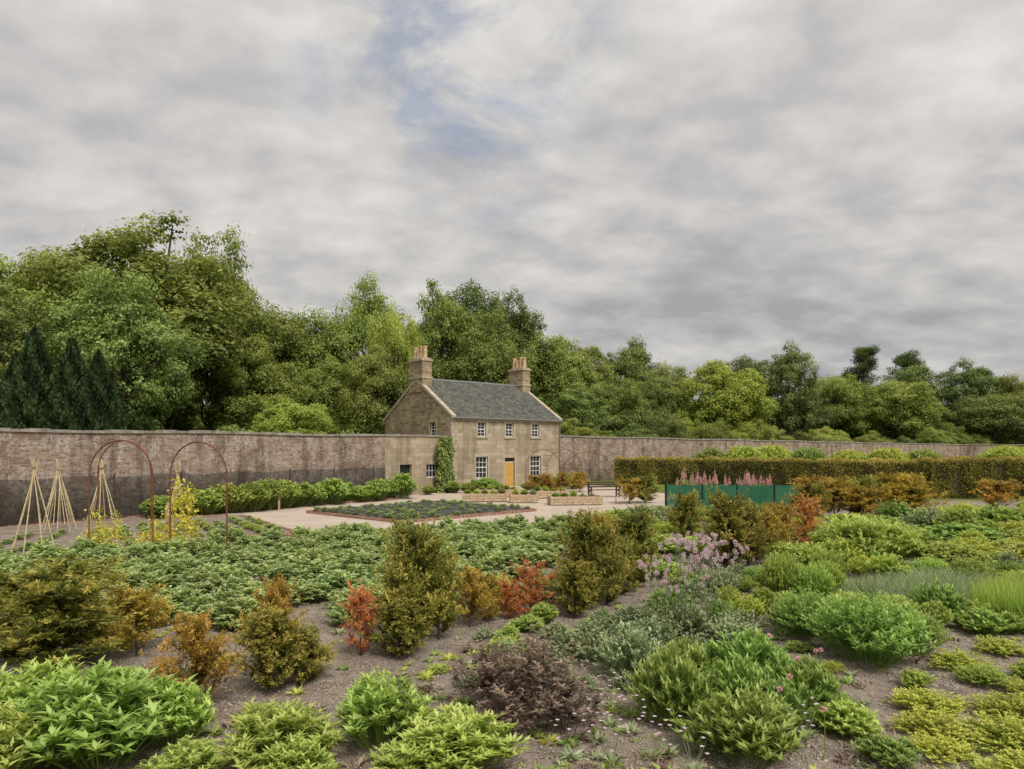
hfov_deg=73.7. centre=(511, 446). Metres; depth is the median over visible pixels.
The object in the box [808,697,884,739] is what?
leafy perennial
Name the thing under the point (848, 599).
cranesbill plant
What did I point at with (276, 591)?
yew bush
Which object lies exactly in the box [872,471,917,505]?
yew bush
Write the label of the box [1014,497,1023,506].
leafy perennial
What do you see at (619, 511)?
leafy perennial
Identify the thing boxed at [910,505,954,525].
leafy shrub
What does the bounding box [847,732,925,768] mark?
perennials
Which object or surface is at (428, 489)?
house shrub
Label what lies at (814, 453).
laurel shrub
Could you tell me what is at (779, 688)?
peony flower
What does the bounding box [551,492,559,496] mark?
planter herb
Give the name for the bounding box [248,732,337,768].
leafy perennial
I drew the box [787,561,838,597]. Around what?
aster plant
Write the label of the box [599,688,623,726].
cranesbill flowers
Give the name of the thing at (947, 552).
leafy shrub
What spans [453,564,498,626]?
yew bush
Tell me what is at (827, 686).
peony plant
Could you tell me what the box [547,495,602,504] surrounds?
timber planter
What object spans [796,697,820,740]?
cranesbill flowers
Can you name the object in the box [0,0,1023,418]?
sky
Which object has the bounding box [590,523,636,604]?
yew bush
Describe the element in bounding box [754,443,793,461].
laurel shrub
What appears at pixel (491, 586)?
yew bush
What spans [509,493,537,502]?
timber planter
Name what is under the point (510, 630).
leafy perennial
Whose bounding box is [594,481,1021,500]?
grass lawn
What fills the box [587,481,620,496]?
garden bench
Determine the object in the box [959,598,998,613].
leafy perennial
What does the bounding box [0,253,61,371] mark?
broadleaf tree
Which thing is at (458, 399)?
roof front slope
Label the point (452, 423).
gable margin
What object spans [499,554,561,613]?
scorched yew bush
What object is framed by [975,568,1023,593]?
iris clump
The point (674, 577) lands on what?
leafy perennial
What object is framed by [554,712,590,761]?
cranesbill flowers
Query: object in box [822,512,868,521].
leafy perennial
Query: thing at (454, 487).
house shrub
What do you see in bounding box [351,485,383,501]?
border shrub
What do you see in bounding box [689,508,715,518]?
leafy perennial
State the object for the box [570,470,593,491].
yew bush
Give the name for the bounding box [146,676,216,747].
leafy perennial
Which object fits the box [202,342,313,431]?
broadleaf tree
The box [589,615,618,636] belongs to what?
catmint plant
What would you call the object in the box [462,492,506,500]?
timber planter
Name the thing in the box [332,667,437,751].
leafy perennial
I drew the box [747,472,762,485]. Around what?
lupin plant
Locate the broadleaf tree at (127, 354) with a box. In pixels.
[40,270,196,408]
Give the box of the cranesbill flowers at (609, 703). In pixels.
[597,672,622,711]
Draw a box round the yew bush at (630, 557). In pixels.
[604,534,660,594]
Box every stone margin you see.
[474,454,488,479]
[476,420,488,437]
[503,455,515,485]
[504,421,515,438]
[529,453,541,477]
[530,422,541,438]
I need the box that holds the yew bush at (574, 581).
[533,557,602,616]
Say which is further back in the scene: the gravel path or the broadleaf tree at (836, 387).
the broadleaf tree at (836, 387)
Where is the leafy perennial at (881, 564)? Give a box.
[864,553,913,579]
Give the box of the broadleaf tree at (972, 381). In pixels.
[932,355,1019,431]
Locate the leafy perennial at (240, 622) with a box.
[229,615,252,628]
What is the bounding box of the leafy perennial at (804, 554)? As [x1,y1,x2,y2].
[783,541,828,570]
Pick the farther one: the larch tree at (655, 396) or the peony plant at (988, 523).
the larch tree at (655, 396)
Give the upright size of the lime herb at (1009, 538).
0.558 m
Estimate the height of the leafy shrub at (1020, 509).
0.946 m
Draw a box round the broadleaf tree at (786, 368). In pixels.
[754,338,822,437]
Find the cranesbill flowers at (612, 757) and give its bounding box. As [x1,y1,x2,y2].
[598,718,626,767]
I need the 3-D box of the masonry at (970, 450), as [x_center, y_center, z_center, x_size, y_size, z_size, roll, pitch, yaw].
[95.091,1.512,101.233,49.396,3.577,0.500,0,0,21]
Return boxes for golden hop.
[76,505,131,547]
[100,509,126,535]
[127,516,168,543]
[144,515,183,544]
[156,477,206,542]
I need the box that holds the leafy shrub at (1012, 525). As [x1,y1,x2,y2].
[993,519,1023,532]
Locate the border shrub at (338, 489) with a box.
[317,477,350,503]
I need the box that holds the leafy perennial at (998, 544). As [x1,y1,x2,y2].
[987,538,1016,549]
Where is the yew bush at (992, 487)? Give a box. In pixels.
[969,477,1023,506]
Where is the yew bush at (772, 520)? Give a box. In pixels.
[751,502,795,551]
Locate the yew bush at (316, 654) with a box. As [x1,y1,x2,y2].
[252,618,338,684]
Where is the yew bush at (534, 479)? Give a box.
[525,474,541,489]
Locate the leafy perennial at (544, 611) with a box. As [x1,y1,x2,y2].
[530,601,558,622]
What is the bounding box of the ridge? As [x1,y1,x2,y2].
[432,379,515,386]
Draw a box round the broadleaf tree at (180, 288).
[9,209,261,430]
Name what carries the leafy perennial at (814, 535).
on the soil bed at (884, 680)
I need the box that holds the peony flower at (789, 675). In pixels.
[787,673,792,730]
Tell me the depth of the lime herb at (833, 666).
9.55 m
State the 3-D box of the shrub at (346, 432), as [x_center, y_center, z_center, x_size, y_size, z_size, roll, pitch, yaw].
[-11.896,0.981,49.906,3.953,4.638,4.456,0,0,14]
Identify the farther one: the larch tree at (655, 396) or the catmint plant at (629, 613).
the larch tree at (655, 396)
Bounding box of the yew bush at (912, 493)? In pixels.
[882,481,943,510]
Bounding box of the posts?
[34,466,373,523]
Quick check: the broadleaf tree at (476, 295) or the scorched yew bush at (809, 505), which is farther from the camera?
the broadleaf tree at (476, 295)
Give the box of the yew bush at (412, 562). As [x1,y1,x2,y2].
[371,508,456,643]
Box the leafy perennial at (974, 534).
[951,529,989,543]
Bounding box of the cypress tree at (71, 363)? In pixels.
[36,337,104,429]
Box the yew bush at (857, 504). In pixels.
[832,484,889,515]
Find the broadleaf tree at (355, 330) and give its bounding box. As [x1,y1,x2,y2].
[320,266,415,384]
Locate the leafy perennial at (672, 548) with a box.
[658,535,707,555]
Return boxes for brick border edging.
[80,528,445,554]
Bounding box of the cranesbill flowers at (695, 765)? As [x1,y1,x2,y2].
[668,727,710,768]
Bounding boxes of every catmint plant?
[149,663,191,683]
[452,672,480,685]
[474,626,496,640]
[483,637,521,674]
[521,565,546,577]
[523,578,561,602]
[533,645,579,673]
[534,620,569,639]
[545,627,584,655]
[567,674,599,691]
[569,624,614,664]
[574,618,595,632]
[588,605,614,623]
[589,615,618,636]
[592,619,662,675]
[605,602,659,629]
[608,670,638,691]
[618,613,689,654]
[623,502,658,515]
[624,653,667,680]
[647,505,676,524]
[649,603,718,639]
[651,504,665,513]
[655,555,678,564]
[663,578,715,598]
[669,554,698,563]
[671,559,701,573]
[674,634,710,650]
[697,566,743,593]
[699,568,716,579]
[700,613,762,643]
[713,608,767,632]
[728,562,750,576]
[899,504,945,527]
[989,550,1023,566]
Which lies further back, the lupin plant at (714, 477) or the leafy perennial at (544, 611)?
the lupin plant at (714, 477)
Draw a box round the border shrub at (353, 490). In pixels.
[342,482,361,500]
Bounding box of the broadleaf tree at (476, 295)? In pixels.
[430,278,515,382]
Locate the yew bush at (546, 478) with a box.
[529,473,559,489]
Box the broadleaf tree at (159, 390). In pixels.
[34,260,208,430]
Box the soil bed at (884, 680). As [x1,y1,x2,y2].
[0,500,1023,768]
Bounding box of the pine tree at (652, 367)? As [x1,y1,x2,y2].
[622,345,660,379]
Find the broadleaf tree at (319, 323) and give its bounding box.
[271,301,364,404]
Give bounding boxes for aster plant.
[755,549,806,594]
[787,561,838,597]
[809,546,852,585]
[811,559,848,592]
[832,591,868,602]
[862,513,880,518]
[905,556,951,574]
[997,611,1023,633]
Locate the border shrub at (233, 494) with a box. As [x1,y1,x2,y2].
[205,482,254,513]
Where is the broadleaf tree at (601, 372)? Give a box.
[549,338,621,430]
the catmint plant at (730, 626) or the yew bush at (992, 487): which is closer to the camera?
the catmint plant at (730, 626)
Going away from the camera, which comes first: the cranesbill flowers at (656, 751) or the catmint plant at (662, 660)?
the cranesbill flowers at (656, 751)
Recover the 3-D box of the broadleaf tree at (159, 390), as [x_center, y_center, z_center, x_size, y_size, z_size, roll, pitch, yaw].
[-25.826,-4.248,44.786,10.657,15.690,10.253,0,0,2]
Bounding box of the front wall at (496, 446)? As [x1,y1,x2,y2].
[451,420,558,490]
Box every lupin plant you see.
[675,470,692,484]
[681,468,698,484]
[683,475,698,484]
[703,470,717,484]
[704,474,727,484]
[736,471,751,484]
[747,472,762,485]
[748,473,771,485]
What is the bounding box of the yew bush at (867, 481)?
[837,474,890,512]
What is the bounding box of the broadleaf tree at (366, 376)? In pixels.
[329,341,408,433]
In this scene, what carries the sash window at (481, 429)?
attached to the front wall at (496, 446)
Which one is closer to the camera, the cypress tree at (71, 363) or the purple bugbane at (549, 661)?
the purple bugbane at (549, 661)
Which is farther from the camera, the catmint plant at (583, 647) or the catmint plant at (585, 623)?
the catmint plant at (585, 623)
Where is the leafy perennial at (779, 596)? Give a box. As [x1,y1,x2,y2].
[771,590,796,601]
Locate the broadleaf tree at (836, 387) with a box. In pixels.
[801,372,880,436]
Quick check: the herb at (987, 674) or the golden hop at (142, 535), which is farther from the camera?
the golden hop at (142, 535)
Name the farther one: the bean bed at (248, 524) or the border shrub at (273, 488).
the border shrub at (273, 488)
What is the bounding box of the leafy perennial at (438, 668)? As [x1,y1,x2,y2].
[425,663,451,673]
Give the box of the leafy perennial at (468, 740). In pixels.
[378,700,531,768]
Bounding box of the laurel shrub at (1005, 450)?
[975,445,1023,458]
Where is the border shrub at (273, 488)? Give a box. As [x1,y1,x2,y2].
[256,478,289,509]
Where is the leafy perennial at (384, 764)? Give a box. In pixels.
[369,737,451,768]
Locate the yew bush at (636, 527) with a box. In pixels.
[607,504,665,586]
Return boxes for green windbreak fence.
[665,480,800,510]
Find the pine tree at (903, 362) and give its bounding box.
[877,349,925,382]
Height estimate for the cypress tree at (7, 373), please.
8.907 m
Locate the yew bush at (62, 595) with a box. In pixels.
[0,553,180,667]
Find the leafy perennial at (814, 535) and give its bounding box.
[796,531,823,544]
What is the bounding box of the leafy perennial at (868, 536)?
[814,515,906,557]
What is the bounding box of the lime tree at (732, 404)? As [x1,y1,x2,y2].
[669,358,782,432]
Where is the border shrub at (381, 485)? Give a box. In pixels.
[365,478,389,500]
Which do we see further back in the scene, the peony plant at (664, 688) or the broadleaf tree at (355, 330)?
the broadleaf tree at (355, 330)
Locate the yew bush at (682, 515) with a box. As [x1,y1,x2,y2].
[658,488,705,540]
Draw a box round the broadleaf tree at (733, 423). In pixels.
[704,381,763,430]
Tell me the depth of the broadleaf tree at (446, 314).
77.61 m
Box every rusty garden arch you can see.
[88,440,153,544]
[169,441,227,546]
[526,449,581,483]
[560,451,615,496]
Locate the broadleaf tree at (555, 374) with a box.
[518,329,588,411]
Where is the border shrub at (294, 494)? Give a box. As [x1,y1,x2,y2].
[275,479,302,507]
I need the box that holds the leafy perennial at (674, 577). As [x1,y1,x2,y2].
[667,568,700,585]
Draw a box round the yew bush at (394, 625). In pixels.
[339,594,436,656]
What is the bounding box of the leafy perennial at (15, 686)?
[0,654,88,720]
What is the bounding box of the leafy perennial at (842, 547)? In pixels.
[818,535,867,572]
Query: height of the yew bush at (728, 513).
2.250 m
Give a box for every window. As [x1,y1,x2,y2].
[426,464,437,477]
[431,422,435,434]
[476,457,486,477]
[478,422,484,436]
[506,423,512,436]
[531,456,539,475]
[532,423,537,436]
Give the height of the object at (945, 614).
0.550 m
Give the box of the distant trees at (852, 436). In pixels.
[165,372,1019,441]
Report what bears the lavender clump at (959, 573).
on the soil bed at (884, 680)
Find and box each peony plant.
[622,641,722,729]
[645,585,695,615]
[649,635,715,681]
[664,681,810,768]
[695,626,794,681]
[701,652,775,714]
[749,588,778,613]
[749,673,826,731]
[756,654,855,711]
[787,527,810,539]
[789,519,818,529]
[796,590,829,601]
[859,548,888,573]
[875,498,913,519]
[877,515,910,523]
[908,577,967,620]
[909,524,928,529]
[917,530,942,544]
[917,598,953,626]
[930,506,978,525]
[949,605,1023,635]
[972,502,1022,524]
[972,517,1007,541]
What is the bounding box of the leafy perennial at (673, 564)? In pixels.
[659,561,688,575]
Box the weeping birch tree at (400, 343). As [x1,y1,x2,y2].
[357,290,422,407]
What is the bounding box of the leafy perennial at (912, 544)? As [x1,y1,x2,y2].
[874,519,932,563]
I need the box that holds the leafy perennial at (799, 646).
[784,639,816,652]
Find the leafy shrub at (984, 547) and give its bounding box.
[948,537,1023,565]
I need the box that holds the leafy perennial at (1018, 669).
[1005,658,1023,678]
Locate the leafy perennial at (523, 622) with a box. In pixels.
[507,613,544,631]
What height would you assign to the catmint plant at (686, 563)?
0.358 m
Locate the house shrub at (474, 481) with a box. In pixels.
[471,479,478,490]
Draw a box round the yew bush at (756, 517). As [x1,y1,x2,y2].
[730,500,790,564]
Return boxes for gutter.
[452,416,562,471]
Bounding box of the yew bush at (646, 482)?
[635,474,662,502]
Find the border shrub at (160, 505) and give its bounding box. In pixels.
[137,495,192,517]
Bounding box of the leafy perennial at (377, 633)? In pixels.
[362,631,380,641]
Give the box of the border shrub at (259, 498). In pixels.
[235,481,270,511]
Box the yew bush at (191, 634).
[137,607,245,693]
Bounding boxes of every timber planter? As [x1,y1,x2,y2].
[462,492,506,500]
[477,488,517,496]
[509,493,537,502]
[532,490,567,497]
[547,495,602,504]
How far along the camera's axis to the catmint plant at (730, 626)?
10.86 m
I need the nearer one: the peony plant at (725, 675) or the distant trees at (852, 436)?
the peony plant at (725, 675)
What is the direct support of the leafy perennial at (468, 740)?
on the soil bed at (884, 680)
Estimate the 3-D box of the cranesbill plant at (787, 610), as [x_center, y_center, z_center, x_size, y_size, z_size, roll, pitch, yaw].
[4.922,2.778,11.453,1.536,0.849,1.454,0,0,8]
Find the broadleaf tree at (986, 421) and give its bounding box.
[941,394,1023,443]
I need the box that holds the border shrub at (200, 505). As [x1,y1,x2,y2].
[171,492,208,515]
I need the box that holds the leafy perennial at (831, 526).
[818,512,867,541]
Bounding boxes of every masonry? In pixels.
[0,431,384,526]
[385,436,437,495]
[560,437,958,481]
[959,445,1023,457]
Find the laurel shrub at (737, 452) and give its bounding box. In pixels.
[723,445,765,460]
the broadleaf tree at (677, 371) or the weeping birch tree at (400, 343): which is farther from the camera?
the broadleaf tree at (677, 371)
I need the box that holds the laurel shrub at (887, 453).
[864,447,912,462]
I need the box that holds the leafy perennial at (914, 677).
[896,667,937,689]
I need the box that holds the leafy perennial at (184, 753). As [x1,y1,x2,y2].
[135,734,230,768]
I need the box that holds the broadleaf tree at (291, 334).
[204,307,332,412]
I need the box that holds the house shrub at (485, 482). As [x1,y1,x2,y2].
[473,477,501,488]
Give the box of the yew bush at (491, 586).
[470,572,505,619]
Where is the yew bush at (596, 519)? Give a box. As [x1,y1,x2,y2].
[560,507,619,561]
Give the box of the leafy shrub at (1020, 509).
[1006,506,1023,520]
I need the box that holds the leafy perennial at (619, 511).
[604,508,634,520]
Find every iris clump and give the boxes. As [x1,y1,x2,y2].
[962,570,1023,629]
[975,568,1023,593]
[1002,582,1023,630]
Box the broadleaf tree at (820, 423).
[778,389,835,435]
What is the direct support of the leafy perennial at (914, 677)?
on the soil bed at (884, 680)
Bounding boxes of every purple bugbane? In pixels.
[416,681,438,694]
[430,634,530,705]
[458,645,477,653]
[462,680,551,738]
[468,633,601,726]
[477,619,577,691]
[506,660,613,736]
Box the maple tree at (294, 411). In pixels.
[246,397,338,433]
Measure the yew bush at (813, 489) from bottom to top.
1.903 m
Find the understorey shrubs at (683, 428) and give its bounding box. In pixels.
[67,396,1023,443]
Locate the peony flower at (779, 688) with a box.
[776,686,782,753]
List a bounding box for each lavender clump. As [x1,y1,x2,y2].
[833,571,926,598]
[847,569,971,595]
[862,581,976,616]
[874,565,986,591]
[882,574,980,598]
[911,562,1005,588]
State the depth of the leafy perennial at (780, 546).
18.15 m
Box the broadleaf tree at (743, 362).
[709,354,771,398]
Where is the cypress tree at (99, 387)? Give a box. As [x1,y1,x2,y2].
[68,350,129,430]
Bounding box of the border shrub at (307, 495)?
[288,481,321,506]
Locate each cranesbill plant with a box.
[547,569,561,583]
[646,518,662,531]
[703,598,737,621]
[724,575,759,591]
[739,565,763,584]
[764,586,840,640]
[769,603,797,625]
[800,588,939,666]
[826,592,874,611]
[871,603,958,653]
[944,538,965,545]
[947,555,997,580]
[990,560,1023,576]
[993,571,1023,583]
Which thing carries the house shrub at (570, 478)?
on the gravel path
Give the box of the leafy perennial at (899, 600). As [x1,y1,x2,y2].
[872,593,922,611]
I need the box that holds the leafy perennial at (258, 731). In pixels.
[212,696,347,768]
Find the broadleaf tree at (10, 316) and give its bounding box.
[0,276,58,385]
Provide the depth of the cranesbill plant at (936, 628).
10.32 m
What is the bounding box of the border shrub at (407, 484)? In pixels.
[389,472,417,498]
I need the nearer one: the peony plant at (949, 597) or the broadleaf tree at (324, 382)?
the peony plant at (949, 597)
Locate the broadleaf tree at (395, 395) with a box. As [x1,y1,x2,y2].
[373,376,408,429]
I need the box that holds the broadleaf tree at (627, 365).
[602,334,675,430]
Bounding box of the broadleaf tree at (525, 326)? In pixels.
[484,284,552,406]
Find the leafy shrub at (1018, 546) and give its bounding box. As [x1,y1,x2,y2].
[988,542,1023,562]
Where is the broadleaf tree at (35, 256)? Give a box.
[3,244,125,345]
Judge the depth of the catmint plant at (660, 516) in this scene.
26.07 m
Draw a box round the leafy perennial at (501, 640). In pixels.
[478,635,525,656]
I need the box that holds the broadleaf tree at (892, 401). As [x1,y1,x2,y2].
[854,377,946,442]
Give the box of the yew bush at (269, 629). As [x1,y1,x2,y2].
[205,599,312,689]
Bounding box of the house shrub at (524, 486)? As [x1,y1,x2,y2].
[520,481,531,489]
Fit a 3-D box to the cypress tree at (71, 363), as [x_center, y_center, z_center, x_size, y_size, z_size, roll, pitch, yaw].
[-24.592,-1.353,38.154,4.611,9.706,4.757,0,0,2]
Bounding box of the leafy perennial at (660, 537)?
[641,532,674,553]
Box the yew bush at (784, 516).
[760,501,800,545]
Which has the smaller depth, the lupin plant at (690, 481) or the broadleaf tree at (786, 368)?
the lupin plant at (690, 481)
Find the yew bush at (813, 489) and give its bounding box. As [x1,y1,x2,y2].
[779,481,835,518]
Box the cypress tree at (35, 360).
[0,325,68,429]
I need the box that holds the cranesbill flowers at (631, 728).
[609,695,645,733]
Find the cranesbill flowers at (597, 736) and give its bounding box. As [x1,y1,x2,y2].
[583,698,608,744]
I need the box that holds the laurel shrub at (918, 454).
[907,448,942,459]
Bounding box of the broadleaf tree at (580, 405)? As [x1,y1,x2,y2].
[550,380,623,434]
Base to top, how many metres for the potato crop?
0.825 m
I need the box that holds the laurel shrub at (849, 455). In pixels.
[829,449,867,460]
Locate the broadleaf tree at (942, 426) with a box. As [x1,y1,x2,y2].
[885,396,957,440]
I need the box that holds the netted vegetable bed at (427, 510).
[306,499,536,522]
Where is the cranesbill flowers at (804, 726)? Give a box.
[777,708,809,748]
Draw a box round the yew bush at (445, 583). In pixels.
[421,548,468,639]
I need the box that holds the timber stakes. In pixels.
[165,493,279,540]
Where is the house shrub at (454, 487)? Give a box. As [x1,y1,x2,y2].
[446,481,461,492]
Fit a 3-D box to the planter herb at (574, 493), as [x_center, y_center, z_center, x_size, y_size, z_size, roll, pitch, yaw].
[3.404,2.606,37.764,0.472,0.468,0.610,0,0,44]
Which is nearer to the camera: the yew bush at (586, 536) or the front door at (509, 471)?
the yew bush at (586, 536)
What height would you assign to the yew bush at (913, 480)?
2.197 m
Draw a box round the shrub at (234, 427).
[215,423,252,431]
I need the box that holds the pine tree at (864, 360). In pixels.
[839,344,886,394]
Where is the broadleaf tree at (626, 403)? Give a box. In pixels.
[572,376,657,436]
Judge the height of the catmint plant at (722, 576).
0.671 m
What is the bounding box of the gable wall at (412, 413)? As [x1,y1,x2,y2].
[385,389,450,436]
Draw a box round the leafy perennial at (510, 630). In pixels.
[495,622,520,639]
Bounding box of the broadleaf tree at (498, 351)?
[448,300,539,388]
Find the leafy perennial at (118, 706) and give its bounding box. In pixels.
[0,654,197,768]
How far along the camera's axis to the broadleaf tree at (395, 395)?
61.25 m
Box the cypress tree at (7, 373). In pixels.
[0,351,42,427]
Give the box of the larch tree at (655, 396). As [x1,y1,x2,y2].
[617,375,680,427]
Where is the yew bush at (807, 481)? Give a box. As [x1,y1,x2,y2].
[787,474,844,515]
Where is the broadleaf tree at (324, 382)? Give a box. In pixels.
[293,355,359,433]
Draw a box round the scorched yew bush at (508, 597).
[490,573,529,618]
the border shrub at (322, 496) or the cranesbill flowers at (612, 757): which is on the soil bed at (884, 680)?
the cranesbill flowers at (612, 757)
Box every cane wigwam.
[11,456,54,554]
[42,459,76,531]
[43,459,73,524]
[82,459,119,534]
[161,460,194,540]
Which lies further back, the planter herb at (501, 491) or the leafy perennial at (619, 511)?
the planter herb at (501, 491)
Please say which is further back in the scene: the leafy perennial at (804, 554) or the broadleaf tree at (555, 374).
the broadleaf tree at (555, 374)
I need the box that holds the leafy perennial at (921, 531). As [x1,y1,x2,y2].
[905,526,945,540]
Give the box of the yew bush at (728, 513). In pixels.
[690,484,767,567]
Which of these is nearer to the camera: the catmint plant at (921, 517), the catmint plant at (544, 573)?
the catmint plant at (544, 573)
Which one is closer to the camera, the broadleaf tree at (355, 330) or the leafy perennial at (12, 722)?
the leafy perennial at (12, 722)
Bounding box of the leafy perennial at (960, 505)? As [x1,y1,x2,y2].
[951,500,974,510]
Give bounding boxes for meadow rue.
[637,533,727,635]
[644,561,688,636]
[685,531,748,622]
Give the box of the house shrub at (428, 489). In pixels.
[421,485,435,494]
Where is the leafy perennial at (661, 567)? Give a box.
[640,555,672,578]
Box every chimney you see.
[408,346,432,392]
[508,357,530,391]
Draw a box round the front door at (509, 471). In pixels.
[505,458,513,485]
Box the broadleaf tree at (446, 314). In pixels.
[405,278,485,381]
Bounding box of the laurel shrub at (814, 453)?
[791,445,828,460]
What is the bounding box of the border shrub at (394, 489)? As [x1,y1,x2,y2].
[384,479,400,497]
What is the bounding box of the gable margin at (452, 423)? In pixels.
[428,417,456,478]
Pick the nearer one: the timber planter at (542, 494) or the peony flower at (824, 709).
the peony flower at (824, 709)
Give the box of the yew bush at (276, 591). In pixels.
[236,572,308,660]
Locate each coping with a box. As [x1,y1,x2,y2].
[0,428,385,435]
[386,434,447,436]
[560,435,959,444]
[960,444,1023,444]
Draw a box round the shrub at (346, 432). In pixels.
[336,429,359,433]
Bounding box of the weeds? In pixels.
[1,539,1023,768]
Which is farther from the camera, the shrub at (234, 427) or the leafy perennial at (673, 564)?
the shrub at (234, 427)
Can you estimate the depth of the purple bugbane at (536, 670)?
7.88 m
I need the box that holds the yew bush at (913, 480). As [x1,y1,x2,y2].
[884,471,947,509]
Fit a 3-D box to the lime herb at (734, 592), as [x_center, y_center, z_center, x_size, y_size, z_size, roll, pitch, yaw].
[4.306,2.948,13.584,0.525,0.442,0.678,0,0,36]
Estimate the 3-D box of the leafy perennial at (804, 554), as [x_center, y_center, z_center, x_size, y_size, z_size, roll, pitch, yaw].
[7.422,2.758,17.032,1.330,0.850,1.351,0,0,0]
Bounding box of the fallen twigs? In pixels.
[7,589,1021,768]
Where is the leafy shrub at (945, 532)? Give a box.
[922,522,1002,542]
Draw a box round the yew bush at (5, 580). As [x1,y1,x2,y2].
[0,561,100,659]
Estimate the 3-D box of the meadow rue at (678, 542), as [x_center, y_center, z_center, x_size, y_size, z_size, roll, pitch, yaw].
[2.913,2.287,11.437,1.415,1.792,1.208,0,0,40]
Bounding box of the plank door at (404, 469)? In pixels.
[400,465,408,474]
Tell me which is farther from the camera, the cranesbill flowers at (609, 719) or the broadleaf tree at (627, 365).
the broadleaf tree at (627, 365)
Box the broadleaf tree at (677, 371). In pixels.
[650,359,695,414]
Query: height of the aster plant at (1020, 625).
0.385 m
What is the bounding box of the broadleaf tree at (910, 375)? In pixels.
[886,362,952,422]
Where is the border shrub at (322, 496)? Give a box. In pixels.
[308,484,327,504]
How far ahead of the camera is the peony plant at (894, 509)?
27.72 m
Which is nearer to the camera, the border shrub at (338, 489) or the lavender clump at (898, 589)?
the lavender clump at (898, 589)
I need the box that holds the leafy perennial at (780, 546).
[764,541,792,557]
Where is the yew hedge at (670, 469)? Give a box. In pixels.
[613,454,918,489]
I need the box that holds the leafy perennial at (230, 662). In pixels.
[216,652,234,664]
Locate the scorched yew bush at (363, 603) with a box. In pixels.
[339,577,381,655]
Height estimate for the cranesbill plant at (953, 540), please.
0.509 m
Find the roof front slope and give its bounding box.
[428,380,558,419]
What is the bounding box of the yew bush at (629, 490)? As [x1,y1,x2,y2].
[614,476,641,503]
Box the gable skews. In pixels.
[383,379,562,421]
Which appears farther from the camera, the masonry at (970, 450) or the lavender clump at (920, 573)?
the masonry at (970, 450)
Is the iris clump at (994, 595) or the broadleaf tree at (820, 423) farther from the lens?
the broadleaf tree at (820, 423)
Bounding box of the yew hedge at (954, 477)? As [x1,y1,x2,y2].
[915,454,1023,498]
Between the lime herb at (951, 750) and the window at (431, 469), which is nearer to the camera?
the lime herb at (951, 750)
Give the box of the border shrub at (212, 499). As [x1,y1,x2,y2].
[192,488,224,514]
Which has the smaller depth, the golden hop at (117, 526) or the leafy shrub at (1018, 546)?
the leafy shrub at (1018, 546)
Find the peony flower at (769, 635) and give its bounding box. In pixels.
[767,633,771,657]
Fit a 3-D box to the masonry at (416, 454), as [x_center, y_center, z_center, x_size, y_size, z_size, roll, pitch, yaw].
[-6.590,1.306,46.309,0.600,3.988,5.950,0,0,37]
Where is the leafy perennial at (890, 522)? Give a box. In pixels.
[868,514,903,530]
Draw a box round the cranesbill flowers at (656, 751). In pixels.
[627,715,666,760]
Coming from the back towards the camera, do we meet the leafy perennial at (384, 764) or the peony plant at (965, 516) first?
the peony plant at (965, 516)
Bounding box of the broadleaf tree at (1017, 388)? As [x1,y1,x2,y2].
[971,371,1023,443]
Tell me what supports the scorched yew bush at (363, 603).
on the soil bed at (884, 680)
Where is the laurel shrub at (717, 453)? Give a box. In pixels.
[690,447,726,460]
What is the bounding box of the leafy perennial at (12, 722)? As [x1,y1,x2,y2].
[0,700,53,768]
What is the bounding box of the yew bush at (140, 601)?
[85,583,177,656]
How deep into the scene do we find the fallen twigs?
7.65 m
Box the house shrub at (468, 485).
[461,482,477,491]
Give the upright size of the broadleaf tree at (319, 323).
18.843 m
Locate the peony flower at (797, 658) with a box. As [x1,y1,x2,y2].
[795,656,800,688]
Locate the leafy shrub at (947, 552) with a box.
[911,541,997,566]
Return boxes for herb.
[464,489,471,493]
[482,572,512,584]
[484,576,527,609]
[497,488,505,493]
[511,488,518,494]
[520,489,528,494]
[533,485,540,490]
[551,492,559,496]
[569,490,576,496]
[597,509,619,528]
[650,518,702,538]
[717,585,740,604]
[725,593,769,618]
[788,515,825,523]
[822,659,847,674]
[848,552,879,577]
[886,706,972,747]
[887,685,972,716]
[906,729,981,768]
[928,648,1003,670]
[940,501,992,514]
[952,663,1012,688]
[959,710,1023,755]
[966,689,1023,724]
[972,635,1023,656]
[974,747,1023,768]
[992,568,1023,578]
[998,537,1023,543]
[1000,527,1023,540]
[1001,674,1023,696]
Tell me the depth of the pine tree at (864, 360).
138.99 m
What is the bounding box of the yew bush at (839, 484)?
[817,475,854,514]
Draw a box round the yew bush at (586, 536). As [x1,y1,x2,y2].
[547,507,627,609]
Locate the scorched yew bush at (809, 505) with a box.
[789,491,823,544]
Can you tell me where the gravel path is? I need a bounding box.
[192,485,664,530]
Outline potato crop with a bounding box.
[0,511,573,630]
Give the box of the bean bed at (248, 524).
[0,515,292,554]
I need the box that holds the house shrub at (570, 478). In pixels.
[566,476,580,488]
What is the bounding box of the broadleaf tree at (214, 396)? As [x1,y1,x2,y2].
[152,221,287,429]
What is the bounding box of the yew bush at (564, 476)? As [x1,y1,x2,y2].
[552,471,577,489]
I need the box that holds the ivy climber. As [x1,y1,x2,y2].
[435,437,455,492]
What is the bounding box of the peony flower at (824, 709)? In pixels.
[821,706,827,759]
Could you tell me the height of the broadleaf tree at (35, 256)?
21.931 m
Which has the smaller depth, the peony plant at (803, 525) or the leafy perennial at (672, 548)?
the leafy perennial at (672, 548)
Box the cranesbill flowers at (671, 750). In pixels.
[650,709,681,757]

